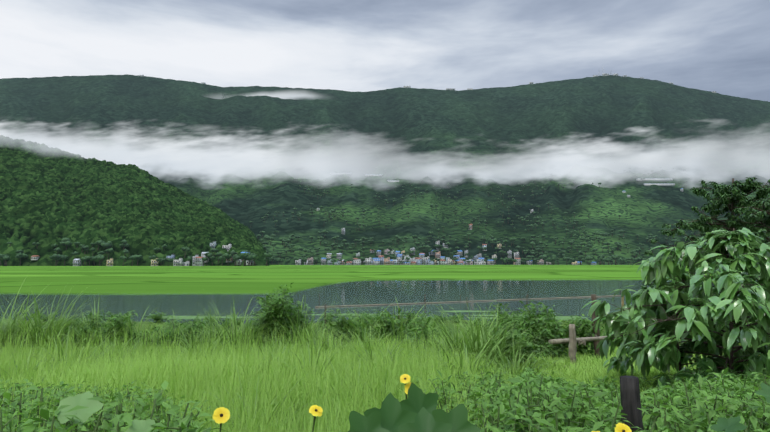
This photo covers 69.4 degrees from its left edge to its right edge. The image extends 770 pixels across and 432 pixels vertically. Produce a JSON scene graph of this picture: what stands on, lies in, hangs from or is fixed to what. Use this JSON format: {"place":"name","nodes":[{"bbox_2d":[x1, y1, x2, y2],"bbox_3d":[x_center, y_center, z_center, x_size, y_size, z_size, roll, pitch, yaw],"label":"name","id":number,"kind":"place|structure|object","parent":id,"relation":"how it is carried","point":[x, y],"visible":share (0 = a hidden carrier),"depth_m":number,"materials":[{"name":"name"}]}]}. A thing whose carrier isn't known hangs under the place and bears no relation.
{"place":"outdoors","nodes":[
{"label":"outdoors","id":0,"kind":"place"},
{"bbox_2d":[0,134,96,154],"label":"cloud","id":1,"kind":"structure","parent":0,"point":[45,145],"depth_m":979.65,"materials":[{"name":"white"}]},
{"bbox_2d":[0,137,268,265],"bbox_3d":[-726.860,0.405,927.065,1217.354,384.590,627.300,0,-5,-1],"label":"hill","id":2,"kind":"structure","parent":0,"point":[48,199],"depth_m":754.02,"materials":[{"name":"green plant"}]},
{"bbox_2d":[230,90,320,99],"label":"cloud","id":3,"kind":"structure","parent":0,"point":[290,95],"depth_m":2798.06,"materials":[{"name":"white"}]},
{"bbox_2d":[0,265,736,378],"bbox_3d":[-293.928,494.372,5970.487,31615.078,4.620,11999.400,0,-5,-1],"label":"ground","id":4,"kind":"structure","parent":0,"point":[158,279],"depth_m":178.78,"materials":[{"name":"green plant"}]},
{"bbox_2d":[75,383,406,431],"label":"flower stems","id":5,"kind":"object","parent":4,"relation":"on","point":[314,419],"visible":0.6,"depth_m":2.34,"materials":[{"name":"green plant"}]},
{"bbox_2d":[213,374,631,431],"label":"flowers","id":6,"kind":"object","parent":5,"relation":"on","point":[225,412],"visible":0.67,"depth_m":2.31,"materials":[{"name":"yellow plant"}]},
{"bbox_2d":[348,382,769,431],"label":"gourd vine leaves","id":7,"kind":"object","parent":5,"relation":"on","point":[416,410],"visible":1,"depth_m":1.73,"materials":[{"name":"green plant"}]},
{"bbox_2d":[0,278,614,431],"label":"tall grass clumps","id":8,"kind":"object","parent":4,"relation":"on","point":[489,345],"visible":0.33,"depth_m":13.94,"materials":[{"name":"green plant"}]},
{"bbox_2d":[0,321,759,431],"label":"meadow grass","id":9,"kind":"structure","parent":4,"relation":"on","point":[193,378],"depth_m":6.98,"materials":[{"name":"green plant"}]},
{"bbox_2d":[0,158,769,265],"bbox_3d":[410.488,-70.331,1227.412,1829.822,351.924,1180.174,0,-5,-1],"label":"trees","id":10,"kind":"object","parent":4,"relation":"on","point":[248,256],"visible":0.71,"depth_m":942.12,"materials":[{"name":"green plant"}]},
{"bbox_2d":[0,283,769,431],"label":"bushes","id":11,"kind":"object","parent":4,"relation":"on","point":[699,413],"depth_m":4.56,"materials":[{"name":"green plant"}]},
{"bbox_2d":[57,391,155,431],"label":"leaves","id":12,"kind":"object","parent":11,"relation":"on","point":[94,406],"visible":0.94,"depth_m":2.48,"materials":[{"name":"green plant"}]},
{"bbox_2d":[315,290,644,431],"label":"fence posts and bamboo poles","id":13,"kind":"object","parent":4,"relation":"on","point":[630,395],"visible":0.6,"depth_m":12.84,"materials":[{"name":"brown wood"}]},
{"bbox_2d":[584,227,769,394],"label":"tree","id":14,"kind":"object","parent":4,"relation":"on","point":[700,291],"depth_m":8.12,"materials":[{"name":"green plant"}]},
{"bbox_2d":[0,279,756,324],"bbox_3d":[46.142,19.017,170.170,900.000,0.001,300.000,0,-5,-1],"label":"lake water","id":15,"kind":"structure","parent":0,"point":[364,292],"depth_m":73.99,"materials":[{"name":"grey liquid"}]},
{"bbox_2d":[143,310,588,321],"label":"floating weed mats","id":16,"kind":"object","parent":15,"relation":"on","point":[558,318],"visible":0.35,"depth_m":50.93,"materials":[{"name":"green plant"}]},
{"bbox_2d":[0,117,769,184],"bbox_3d":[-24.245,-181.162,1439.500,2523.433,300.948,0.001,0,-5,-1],"label":"cloud","id":17,"kind":"structure","parent":0,"point":[595,162],"depth_m":1433.37,"materials":[{"name":"white"}]},
{"bbox_2d":[0,74,769,264],"bbox_3d":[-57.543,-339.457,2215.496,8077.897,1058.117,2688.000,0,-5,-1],"label":"mountain ridge","id":18,"kind":"structure","parent":0,"point":[602,108],"depth_m":2164.78,"materials":[{"name":"green plant"}]},
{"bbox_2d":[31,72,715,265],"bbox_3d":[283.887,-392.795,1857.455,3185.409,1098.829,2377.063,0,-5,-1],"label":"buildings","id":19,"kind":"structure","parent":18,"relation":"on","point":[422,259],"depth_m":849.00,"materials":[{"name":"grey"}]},
{"bbox_2d":[0,0,769,101],"label":"sky","id":20,"kind":"structure","parent":0,"point":[720,46],"materials":[{"name":"white"}]},
{"bbox_2d":[643,177,769,285],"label":"tree","id":21,"kind":"object","parent":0,"point":[746,187],"depth_m":36.48,"materials":[{"name":"green plant"}]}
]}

